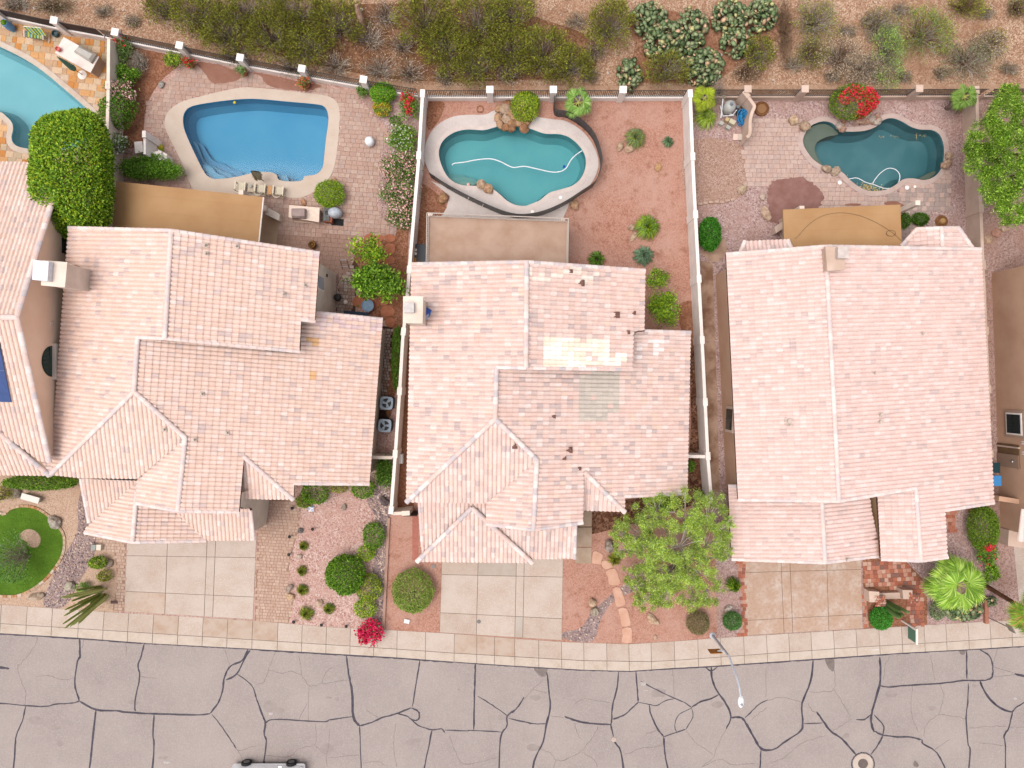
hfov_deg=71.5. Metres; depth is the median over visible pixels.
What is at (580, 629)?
river rocks
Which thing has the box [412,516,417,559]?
red brick strip
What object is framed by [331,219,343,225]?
mat
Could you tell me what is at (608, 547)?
boulder
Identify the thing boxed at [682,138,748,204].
gravel bed
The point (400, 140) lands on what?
shrub
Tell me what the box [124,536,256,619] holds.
driveway
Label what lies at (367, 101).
planting soil
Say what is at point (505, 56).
creosote bush
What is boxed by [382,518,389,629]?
border kerb
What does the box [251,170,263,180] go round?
thatch umbrella
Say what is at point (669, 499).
shrub
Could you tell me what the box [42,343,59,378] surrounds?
window
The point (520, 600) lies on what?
driveway
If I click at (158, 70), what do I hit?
planting soil
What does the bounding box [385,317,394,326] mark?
red flagstone
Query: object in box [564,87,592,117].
fan palm
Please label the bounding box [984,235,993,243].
boulder
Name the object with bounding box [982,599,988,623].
brick pier
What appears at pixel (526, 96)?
shrub
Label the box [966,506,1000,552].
bush
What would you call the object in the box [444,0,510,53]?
creosote bush
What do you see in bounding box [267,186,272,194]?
side table
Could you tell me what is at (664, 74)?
creosote bush
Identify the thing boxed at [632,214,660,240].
ornamental grass
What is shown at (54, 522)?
boulder
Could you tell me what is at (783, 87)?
concrete strip
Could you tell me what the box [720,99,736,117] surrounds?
pipework
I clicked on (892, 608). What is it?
column cactus
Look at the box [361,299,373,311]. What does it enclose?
tub table
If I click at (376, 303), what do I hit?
red flagstone
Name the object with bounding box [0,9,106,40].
fence
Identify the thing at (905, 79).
dry weed
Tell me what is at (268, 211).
wedge wall
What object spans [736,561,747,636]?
brick edging
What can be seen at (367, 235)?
red flagstone
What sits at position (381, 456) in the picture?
garden wall
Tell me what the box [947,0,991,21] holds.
desert bush
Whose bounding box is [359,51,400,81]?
dry bush
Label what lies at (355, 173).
patio
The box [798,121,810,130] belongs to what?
boulder
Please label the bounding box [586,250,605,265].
ornamental grass
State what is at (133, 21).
dry weed
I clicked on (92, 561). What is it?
shrub
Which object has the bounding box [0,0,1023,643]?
ground
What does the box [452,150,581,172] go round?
pool hose
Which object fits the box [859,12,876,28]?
dry weed
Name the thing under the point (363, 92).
shrub
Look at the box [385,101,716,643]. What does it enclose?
yard soil
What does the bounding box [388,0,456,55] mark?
creosote bush
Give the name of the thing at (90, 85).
flagstone patio
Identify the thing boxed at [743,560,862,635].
driveway
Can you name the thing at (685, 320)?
planting soil
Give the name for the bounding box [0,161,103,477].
house
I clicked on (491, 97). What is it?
fence
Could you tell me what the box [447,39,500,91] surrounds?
creosote bush
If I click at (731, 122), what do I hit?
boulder
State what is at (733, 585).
yucca
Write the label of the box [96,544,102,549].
stone block
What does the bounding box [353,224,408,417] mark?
planting soil
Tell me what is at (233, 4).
creosote bush
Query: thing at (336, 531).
yard gravel
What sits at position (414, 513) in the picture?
gate
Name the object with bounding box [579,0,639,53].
creosote bush
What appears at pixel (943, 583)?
fan palm
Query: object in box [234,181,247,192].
patio chair
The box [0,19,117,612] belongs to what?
yard
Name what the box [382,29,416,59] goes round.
dry bush
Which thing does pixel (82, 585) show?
shrub
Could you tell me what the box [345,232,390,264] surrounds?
citrus tree
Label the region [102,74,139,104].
oleander
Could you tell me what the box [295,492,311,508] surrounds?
shrub
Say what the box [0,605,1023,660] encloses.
sidewalk
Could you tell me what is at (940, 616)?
shrub
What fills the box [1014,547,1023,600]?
side walk slab
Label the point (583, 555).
walk slab
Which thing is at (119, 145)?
shrub
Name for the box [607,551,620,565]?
ornamental grass
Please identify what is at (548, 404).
house
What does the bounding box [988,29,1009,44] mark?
dry weed
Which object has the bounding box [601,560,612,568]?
stepping stone
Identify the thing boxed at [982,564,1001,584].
shrub
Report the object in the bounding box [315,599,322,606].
boulder
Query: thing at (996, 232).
boulder
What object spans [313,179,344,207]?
shrub
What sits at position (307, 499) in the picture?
shrub
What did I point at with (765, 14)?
prickly pear
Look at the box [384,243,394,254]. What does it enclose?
red flagstone
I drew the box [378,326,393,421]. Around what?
side path
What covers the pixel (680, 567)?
palo verde tree
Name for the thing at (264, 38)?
creosote bush
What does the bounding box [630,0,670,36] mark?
prickly pear
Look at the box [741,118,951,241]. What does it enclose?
patio
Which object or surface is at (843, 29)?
dry weed
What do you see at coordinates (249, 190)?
side table
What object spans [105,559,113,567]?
boulder
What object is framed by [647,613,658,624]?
boulder
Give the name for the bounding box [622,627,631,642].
stepping stone
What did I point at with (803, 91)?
fence
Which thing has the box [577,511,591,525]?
walk slab
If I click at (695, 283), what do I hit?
garden wall
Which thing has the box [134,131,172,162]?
garden counter
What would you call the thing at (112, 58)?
garden wall
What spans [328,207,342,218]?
covered smoker
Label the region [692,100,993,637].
yard gravel
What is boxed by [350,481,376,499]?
shrub
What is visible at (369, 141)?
covered pot
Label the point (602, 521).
planting soil
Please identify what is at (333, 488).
shrub
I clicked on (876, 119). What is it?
rock waterfall
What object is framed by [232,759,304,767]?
parked car
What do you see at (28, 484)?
hedge
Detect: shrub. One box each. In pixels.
[0,486,14,502]
[74,582,90,592]
[88,555,107,569]
[96,568,113,581]
[97,92,139,130]
[105,39,133,64]
[112,130,132,154]
[115,61,143,86]
[161,49,181,68]
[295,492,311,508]
[300,485,329,504]
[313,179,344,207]
[324,553,366,595]
[329,486,347,493]
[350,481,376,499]
[354,597,376,618]
[356,86,369,98]
[356,545,375,561]
[356,572,383,602]
[362,521,386,549]
[369,81,396,104]
[372,99,391,117]
[384,119,418,153]
[388,115,400,124]
[391,567,434,613]
[510,91,539,122]
[645,266,673,291]
[646,286,682,328]
[653,496,673,511]
[685,610,709,635]
[688,460,695,472]
[698,216,721,251]
[722,611,741,630]
[869,606,892,630]
[901,212,911,228]
[911,212,929,226]
[929,601,945,620]
[973,542,999,567]
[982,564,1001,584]
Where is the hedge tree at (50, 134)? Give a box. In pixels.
[26,107,116,240]
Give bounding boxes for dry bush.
[125,47,150,71]
[216,41,250,67]
[275,56,299,81]
[315,48,357,84]
[345,19,391,59]
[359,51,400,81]
[367,0,406,28]
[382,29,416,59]
[386,53,428,86]
[431,65,459,88]
[489,61,524,86]
[582,40,608,64]
[712,75,726,110]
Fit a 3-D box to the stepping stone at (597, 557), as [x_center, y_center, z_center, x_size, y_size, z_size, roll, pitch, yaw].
[5.623,11.485,46.975,0.682,0.050,0.861,12,90,0]
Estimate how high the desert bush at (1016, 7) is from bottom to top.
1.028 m
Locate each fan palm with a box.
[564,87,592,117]
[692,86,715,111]
[920,553,986,613]
[944,84,977,110]
[984,584,1023,634]
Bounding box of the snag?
[355,4,367,37]
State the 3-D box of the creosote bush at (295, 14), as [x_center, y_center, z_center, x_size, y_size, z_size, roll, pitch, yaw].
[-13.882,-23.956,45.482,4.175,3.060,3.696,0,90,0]
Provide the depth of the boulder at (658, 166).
46.84 m
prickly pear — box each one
[616,57,642,92]
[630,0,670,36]
[642,20,689,62]
[678,6,709,49]
[680,46,725,86]
[709,0,748,33]
[719,27,754,59]
[747,0,779,33]
[945,601,983,621]
[981,596,997,606]
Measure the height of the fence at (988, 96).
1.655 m
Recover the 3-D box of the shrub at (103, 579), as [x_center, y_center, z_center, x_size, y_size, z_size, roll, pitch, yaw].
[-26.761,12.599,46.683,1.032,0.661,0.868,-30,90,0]
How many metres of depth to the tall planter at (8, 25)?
46.29 m
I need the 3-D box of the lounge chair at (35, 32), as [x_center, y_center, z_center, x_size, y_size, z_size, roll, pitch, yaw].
[-31.322,-22.947,46.463,1.876,0.926,0.662,11,90,0]
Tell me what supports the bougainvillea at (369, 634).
on the yard gravel at (336, 531)
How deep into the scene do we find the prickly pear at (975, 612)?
46.34 m
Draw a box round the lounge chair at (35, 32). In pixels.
[22,25,49,42]
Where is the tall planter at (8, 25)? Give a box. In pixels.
[0,19,15,31]
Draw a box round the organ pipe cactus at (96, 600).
[60,585,108,628]
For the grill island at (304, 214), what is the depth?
46.04 m
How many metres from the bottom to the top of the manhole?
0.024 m
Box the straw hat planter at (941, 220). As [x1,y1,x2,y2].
[935,215,947,225]
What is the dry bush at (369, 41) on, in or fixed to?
on the leaf litter at (356, 59)
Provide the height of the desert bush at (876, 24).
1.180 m
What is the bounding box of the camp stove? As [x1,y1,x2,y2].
[323,208,333,223]
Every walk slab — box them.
[575,548,591,562]
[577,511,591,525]
[577,527,591,546]
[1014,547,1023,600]
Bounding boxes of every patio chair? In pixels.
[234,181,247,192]
[254,183,267,195]
[272,185,285,197]
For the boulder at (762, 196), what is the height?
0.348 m
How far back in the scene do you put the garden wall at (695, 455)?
45.40 m
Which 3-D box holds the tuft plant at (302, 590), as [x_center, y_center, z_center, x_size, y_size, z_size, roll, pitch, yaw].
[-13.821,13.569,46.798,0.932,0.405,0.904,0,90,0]
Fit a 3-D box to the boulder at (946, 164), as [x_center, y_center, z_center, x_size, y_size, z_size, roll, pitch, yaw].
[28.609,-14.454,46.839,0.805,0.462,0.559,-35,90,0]
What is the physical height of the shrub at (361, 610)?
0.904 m
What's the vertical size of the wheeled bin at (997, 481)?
1.005 m
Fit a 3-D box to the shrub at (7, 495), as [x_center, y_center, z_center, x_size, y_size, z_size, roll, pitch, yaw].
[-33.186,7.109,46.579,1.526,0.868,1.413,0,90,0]
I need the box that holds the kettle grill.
[334,294,342,300]
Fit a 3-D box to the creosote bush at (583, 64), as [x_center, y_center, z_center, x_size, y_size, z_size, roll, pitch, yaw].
[3.432,-20.685,45.953,4.230,2.120,3.369,0,90,0]
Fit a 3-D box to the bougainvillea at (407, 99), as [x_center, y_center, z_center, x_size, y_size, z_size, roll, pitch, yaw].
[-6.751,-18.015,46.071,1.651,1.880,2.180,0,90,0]
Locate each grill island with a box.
[55,37,105,76]
[289,205,322,223]
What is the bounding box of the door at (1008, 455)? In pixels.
[996,443,1019,468]
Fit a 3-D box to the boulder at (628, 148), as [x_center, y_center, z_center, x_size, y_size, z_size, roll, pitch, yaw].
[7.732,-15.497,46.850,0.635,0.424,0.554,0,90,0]
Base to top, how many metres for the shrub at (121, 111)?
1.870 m
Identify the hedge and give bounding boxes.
[0,475,78,490]
[115,151,184,181]
[372,450,392,489]
[390,325,400,392]
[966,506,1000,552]
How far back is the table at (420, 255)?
46.28 m
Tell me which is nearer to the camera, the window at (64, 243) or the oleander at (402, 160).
the window at (64, 243)
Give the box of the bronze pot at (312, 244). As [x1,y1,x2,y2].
[308,241,316,248]
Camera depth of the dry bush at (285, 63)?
46.48 m
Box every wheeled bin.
[992,462,999,472]
[993,475,1000,485]
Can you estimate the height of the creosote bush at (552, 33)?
2.777 m
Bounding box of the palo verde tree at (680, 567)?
[608,486,736,613]
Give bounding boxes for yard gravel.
[70,48,419,628]
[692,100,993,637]
[979,99,1023,620]
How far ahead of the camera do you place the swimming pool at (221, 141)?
47.97 m
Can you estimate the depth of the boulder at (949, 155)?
46.70 m
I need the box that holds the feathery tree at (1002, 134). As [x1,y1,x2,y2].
[961,81,1023,229]
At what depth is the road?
47.10 m
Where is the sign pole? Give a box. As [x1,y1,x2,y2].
[989,617,1015,633]
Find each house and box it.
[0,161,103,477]
[32,226,385,543]
[403,260,690,564]
[716,226,994,563]
[992,266,1023,547]
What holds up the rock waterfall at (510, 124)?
on the yard soil at (621, 195)
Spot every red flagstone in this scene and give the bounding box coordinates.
[352,295,364,307]
[364,233,374,240]
[371,299,378,309]
[375,235,383,241]
[378,295,388,305]
[380,305,394,316]
[384,234,395,241]
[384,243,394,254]
[384,256,394,263]
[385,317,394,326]
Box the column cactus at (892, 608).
[884,600,908,618]
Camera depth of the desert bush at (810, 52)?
46.46 m
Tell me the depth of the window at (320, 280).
43.42 m
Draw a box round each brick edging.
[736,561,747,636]
[862,594,868,627]
[945,510,956,532]
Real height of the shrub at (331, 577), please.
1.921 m
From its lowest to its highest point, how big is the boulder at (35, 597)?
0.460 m
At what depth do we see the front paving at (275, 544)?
46.98 m
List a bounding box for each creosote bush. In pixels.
[137,0,185,24]
[164,0,227,44]
[195,2,252,56]
[214,0,276,37]
[240,5,302,66]
[261,0,323,38]
[280,16,333,68]
[305,0,369,49]
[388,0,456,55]
[418,14,479,83]
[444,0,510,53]
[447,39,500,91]
[480,20,543,80]
[481,0,539,48]
[510,19,576,82]
[538,39,597,89]
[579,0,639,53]
[638,47,694,88]
[740,32,778,70]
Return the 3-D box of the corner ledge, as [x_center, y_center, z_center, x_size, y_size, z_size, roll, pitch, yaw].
[17.509,-10.396,46.500,1.181,1.000,0.632,-33,90,0]
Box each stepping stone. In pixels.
[592,551,602,564]
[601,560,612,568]
[606,568,619,584]
[613,587,624,606]
[618,607,629,626]
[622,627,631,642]
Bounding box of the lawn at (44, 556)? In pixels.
[0,507,62,594]
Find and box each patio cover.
[112,181,263,241]
[426,212,568,262]
[782,200,919,246]
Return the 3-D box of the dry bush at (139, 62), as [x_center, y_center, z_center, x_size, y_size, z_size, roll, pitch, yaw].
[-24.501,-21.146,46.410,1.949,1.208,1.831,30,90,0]
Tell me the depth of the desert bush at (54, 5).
46.63 m
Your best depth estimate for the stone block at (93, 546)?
46.70 m
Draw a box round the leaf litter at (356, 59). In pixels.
[184,3,597,81]
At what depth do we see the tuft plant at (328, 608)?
46.72 m
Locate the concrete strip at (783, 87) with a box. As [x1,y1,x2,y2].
[0,8,1023,90]
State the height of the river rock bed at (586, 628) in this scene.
0.001 m
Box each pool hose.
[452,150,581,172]
[850,168,899,188]
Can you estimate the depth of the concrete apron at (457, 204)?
46.99 m
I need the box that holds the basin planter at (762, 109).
[754,101,768,116]
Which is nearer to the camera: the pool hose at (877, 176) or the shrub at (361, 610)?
the shrub at (361, 610)
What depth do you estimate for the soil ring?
46.95 m
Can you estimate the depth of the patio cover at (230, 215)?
44.10 m
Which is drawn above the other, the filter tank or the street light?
the filter tank
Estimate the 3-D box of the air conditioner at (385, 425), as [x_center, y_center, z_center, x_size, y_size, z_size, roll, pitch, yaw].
[-8.260,2.702,46.570,0.840,0.860,0.840,4,90,0]
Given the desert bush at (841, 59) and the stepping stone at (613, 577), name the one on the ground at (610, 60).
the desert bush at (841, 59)
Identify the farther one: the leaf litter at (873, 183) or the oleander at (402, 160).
the leaf litter at (873, 183)
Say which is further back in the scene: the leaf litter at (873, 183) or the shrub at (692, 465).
the leaf litter at (873, 183)
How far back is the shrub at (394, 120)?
46.65 m
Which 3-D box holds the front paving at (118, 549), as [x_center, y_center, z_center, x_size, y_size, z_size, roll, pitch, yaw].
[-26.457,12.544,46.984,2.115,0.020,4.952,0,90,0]
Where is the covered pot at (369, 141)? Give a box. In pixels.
[365,136,374,146]
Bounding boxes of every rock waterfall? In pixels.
[494,100,532,133]
[835,113,881,132]
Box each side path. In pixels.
[334,260,357,313]
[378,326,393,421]
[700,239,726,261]
[700,261,714,340]
[704,342,719,491]
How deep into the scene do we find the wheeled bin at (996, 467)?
45.99 m
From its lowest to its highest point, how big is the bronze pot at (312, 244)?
0.420 m
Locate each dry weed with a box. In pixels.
[91,1,113,19]
[119,12,142,30]
[562,10,588,34]
[578,68,600,84]
[778,54,806,75]
[820,67,843,85]
[835,19,857,37]
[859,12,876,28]
[888,0,913,18]
[894,69,913,83]
[933,63,954,83]
[975,5,995,20]
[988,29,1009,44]
[997,59,1022,76]
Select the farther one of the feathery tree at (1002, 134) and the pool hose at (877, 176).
the pool hose at (877, 176)
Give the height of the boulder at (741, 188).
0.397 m
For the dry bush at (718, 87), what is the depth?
46.33 m
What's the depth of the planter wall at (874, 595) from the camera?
46.24 m
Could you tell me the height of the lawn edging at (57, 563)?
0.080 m
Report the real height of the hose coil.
0.569 m
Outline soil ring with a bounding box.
[476,105,483,112]
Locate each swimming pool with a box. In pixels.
[0,41,100,154]
[164,87,339,197]
[424,110,598,217]
[798,113,948,195]
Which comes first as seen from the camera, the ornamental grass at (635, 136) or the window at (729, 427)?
the window at (729, 427)
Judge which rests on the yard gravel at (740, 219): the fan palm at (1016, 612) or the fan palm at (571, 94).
the fan palm at (1016, 612)
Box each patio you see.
[0,22,106,170]
[145,62,393,282]
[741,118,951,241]
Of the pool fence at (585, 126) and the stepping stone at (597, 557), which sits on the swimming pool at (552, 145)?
the pool fence at (585, 126)
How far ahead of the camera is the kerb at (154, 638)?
47.01 m
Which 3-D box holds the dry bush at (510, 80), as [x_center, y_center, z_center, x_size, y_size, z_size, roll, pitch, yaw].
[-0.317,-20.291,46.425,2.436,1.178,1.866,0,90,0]
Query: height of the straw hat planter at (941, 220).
0.270 m
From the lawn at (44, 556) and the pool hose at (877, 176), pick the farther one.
the pool hose at (877, 176)
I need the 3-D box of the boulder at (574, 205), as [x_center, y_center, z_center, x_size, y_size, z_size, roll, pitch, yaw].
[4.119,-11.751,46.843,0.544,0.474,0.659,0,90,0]
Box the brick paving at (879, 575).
[862,559,926,628]
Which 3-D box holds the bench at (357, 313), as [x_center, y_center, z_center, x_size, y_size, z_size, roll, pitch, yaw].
[-10.197,-4.529,46.750,1.600,0.500,0.420,5,90,0]
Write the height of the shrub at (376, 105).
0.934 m
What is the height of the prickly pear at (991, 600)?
0.625 m
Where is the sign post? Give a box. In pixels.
[901,620,917,644]
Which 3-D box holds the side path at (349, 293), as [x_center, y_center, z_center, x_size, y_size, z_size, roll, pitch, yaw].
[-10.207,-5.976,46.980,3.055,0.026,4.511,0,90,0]
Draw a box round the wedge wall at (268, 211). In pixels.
[263,205,282,222]
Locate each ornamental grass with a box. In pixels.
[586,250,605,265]
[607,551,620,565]
[624,127,645,148]
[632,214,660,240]
[662,136,673,146]
[694,108,717,131]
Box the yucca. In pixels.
[724,575,741,592]
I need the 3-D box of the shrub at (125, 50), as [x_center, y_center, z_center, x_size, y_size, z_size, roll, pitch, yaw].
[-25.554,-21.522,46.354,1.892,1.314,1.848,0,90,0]
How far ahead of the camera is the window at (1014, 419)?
45.14 m
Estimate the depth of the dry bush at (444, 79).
46.48 m
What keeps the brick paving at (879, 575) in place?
on the yard gravel at (740, 219)
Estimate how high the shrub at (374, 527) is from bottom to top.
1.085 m
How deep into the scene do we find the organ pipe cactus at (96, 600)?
45.08 m
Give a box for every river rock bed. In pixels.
[43,493,96,608]
[367,477,390,626]
[562,577,644,641]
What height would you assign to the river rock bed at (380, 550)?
0.001 m
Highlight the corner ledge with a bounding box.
[771,218,782,234]
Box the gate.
[408,511,418,515]
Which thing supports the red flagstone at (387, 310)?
on the planting soil at (400, 243)
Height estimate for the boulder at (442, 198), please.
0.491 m
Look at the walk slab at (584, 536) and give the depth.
46.95 m
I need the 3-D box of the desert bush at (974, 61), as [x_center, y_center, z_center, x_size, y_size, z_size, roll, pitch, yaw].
[29.830,-21.285,46.493,3.865,1.043,3.334,0,90,0]
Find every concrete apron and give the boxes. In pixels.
[260,215,278,243]
[433,182,568,220]
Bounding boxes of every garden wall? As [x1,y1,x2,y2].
[105,39,124,226]
[372,453,392,458]
[388,89,427,513]
[393,506,413,515]
[681,89,711,502]
[688,453,704,457]
[735,91,755,145]
[962,86,993,474]
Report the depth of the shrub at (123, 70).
46.11 m
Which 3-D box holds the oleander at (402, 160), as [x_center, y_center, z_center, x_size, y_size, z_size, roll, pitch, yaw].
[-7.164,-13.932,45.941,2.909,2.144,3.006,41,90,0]
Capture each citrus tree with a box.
[342,259,410,306]
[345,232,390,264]
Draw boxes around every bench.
[20,493,41,503]
[344,311,368,315]
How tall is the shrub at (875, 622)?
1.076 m
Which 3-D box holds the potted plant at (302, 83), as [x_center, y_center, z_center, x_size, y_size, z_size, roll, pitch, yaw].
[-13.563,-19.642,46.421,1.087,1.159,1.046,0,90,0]
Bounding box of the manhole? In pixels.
[853,754,872,767]
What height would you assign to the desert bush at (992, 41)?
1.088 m
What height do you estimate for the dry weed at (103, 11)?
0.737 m
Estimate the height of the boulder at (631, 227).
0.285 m
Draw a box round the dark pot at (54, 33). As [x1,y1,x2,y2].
[51,30,59,37]
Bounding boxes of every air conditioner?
[378,418,392,431]
[380,396,394,409]
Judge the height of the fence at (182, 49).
1.655 m
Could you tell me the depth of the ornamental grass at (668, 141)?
46.71 m
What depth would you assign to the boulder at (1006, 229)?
46.91 m
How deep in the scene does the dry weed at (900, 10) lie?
46.80 m
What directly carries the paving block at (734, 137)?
on the yard gravel at (740, 219)
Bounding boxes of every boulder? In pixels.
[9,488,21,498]
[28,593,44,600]
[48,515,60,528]
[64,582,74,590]
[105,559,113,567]
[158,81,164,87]
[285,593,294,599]
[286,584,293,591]
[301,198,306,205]
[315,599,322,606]
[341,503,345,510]
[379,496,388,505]
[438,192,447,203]
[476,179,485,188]
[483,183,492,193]
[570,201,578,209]
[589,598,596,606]
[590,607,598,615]
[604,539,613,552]
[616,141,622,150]
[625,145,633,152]
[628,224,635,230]
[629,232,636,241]
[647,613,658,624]
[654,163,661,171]
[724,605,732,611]
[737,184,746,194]
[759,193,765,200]
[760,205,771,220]
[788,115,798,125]
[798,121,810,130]
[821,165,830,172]
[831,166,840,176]
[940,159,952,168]
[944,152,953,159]
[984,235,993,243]
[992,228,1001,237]
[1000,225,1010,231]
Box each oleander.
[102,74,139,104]
[375,176,422,209]
[376,149,422,187]
[379,199,412,229]
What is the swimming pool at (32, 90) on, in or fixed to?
in the yard at (62, 504)
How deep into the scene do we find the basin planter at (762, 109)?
46.88 m
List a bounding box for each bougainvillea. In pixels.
[109,32,130,48]
[353,616,384,647]
[397,86,419,121]
[828,83,880,120]
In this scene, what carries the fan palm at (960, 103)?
on the yard gravel at (740, 219)
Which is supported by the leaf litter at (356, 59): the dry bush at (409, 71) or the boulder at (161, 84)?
the dry bush at (409, 71)
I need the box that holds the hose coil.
[737,109,747,125]
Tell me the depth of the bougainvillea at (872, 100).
45.40 m
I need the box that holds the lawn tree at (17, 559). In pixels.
[0,529,31,585]
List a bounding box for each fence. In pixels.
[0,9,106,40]
[97,28,418,99]
[425,86,686,102]
[429,95,602,217]
[701,85,988,101]
[979,88,1023,99]
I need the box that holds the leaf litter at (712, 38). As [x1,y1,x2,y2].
[630,7,781,83]
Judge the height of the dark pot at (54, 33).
0.340 m
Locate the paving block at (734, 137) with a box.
[732,134,737,140]
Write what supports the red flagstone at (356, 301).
on the yard gravel at (336, 531)
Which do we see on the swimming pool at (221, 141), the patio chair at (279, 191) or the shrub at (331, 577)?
the patio chair at (279, 191)
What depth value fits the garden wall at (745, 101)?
45.82 m
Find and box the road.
[0,633,1023,767]
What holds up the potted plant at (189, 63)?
on the patio at (355, 173)
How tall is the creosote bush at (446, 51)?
2.134 m
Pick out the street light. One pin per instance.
(712, 635)
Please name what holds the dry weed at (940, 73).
on the ground at (610, 60)
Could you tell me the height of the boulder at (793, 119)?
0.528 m
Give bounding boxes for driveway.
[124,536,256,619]
[440,559,562,639]
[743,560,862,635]
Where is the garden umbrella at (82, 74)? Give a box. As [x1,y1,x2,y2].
[57,57,86,78]
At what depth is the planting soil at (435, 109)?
46.99 m
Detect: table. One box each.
[247,184,253,192]
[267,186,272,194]
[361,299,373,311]
[414,244,425,261]
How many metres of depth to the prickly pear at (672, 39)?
46.30 m
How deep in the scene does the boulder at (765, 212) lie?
46.73 m
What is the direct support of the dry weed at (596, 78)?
on the ground at (610, 60)
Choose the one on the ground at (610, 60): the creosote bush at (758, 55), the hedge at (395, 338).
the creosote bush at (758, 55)
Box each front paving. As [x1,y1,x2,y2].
[96,537,126,610]
[254,499,301,623]
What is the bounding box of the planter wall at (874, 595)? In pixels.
[863,587,919,606]
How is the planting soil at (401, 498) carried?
on the yard soil at (621, 195)
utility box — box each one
[399,453,403,463]
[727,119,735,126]
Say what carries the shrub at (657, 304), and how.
on the yard soil at (621, 195)
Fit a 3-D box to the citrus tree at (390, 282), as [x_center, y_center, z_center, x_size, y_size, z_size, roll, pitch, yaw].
[-8.491,-6.308,45.333,3.926,3.355,2.981,-17,90,0]
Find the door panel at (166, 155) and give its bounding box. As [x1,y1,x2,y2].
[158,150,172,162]
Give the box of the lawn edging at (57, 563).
[0,505,65,597]
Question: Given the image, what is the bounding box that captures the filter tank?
[722,100,735,114]
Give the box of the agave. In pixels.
[632,245,653,265]
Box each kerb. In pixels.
[0,623,1023,670]
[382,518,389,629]
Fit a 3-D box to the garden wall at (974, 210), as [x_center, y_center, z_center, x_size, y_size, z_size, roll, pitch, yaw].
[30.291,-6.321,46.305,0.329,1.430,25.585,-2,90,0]
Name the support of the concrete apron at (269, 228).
on the patio at (355, 173)
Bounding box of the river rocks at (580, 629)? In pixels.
[563,585,635,641]
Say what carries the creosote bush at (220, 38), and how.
on the leaf litter at (356, 59)
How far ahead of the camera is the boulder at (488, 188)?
46.65 m
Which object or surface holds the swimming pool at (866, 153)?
in the patio at (783, 170)
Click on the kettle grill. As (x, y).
(337, 297)
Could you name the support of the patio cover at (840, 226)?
on the patio at (783, 170)
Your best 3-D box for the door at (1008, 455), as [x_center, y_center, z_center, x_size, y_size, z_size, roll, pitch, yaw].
[32.005,4.619,45.950,0.240,2.100,1.507,0,90,0]
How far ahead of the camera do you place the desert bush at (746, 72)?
46.67 m
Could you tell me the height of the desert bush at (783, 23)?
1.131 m
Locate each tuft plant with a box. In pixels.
[296,584,307,595]
[297,565,306,576]
[299,541,308,550]
[299,605,314,620]
[323,602,334,614]
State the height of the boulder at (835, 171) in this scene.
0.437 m
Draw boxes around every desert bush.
[0,0,32,11]
[27,0,75,16]
[731,59,763,84]
[775,0,798,66]
[788,0,841,45]
[794,33,834,74]
[815,32,871,82]
[843,49,893,88]
[854,0,901,45]
[867,23,909,91]
[895,0,960,65]
[937,34,997,83]
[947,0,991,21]
[965,24,1012,63]
[1005,0,1023,17]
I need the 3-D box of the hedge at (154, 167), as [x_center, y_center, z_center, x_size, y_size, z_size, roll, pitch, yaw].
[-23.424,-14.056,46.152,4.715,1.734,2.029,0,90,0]
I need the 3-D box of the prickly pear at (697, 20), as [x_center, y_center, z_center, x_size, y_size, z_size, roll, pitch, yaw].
[11.780,-23.323,46.444,2.331,1.220,2.790,0,90,0]
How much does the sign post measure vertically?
1.800 m
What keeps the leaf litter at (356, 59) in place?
on the ground at (610, 60)
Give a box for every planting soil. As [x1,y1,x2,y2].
[123,46,180,147]
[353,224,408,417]
[359,90,419,246]
[397,341,413,508]
[417,183,446,261]
[426,101,444,129]
[577,346,710,533]
[677,300,693,346]
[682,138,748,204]
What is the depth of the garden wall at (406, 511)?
45.44 m
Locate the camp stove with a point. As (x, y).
(327, 218)
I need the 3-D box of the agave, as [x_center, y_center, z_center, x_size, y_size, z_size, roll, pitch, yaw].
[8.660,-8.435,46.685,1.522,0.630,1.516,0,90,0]
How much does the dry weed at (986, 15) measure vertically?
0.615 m
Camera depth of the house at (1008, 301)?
45.65 m
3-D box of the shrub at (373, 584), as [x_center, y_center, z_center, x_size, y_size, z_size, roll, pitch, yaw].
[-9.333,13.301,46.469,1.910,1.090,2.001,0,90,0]
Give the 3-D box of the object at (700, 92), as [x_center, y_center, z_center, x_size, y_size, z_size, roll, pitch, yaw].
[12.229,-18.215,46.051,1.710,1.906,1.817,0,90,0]
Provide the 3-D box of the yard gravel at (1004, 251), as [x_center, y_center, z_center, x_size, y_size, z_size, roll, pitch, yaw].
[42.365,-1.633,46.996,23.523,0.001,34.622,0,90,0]
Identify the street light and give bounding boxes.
[707,632,743,707]
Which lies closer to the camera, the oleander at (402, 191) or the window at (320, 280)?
the window at (320, 280)
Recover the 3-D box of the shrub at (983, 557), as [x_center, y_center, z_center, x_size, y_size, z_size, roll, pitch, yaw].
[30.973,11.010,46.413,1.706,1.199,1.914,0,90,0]
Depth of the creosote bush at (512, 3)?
45.76 m
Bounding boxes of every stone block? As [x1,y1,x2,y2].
[91,544,96,549]
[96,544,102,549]
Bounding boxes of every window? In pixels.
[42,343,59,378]
[62,238,66,253]
[318,276,323,291]
[725,406,733,432]
[1004,410,1023,438]
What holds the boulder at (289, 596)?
on the front paving at (275, 544)
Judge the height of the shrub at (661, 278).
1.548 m
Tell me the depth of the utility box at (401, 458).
46.40 m
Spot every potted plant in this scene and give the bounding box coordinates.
[180,55,196,69]
[233,63,248,77]
[295,75,311,89]

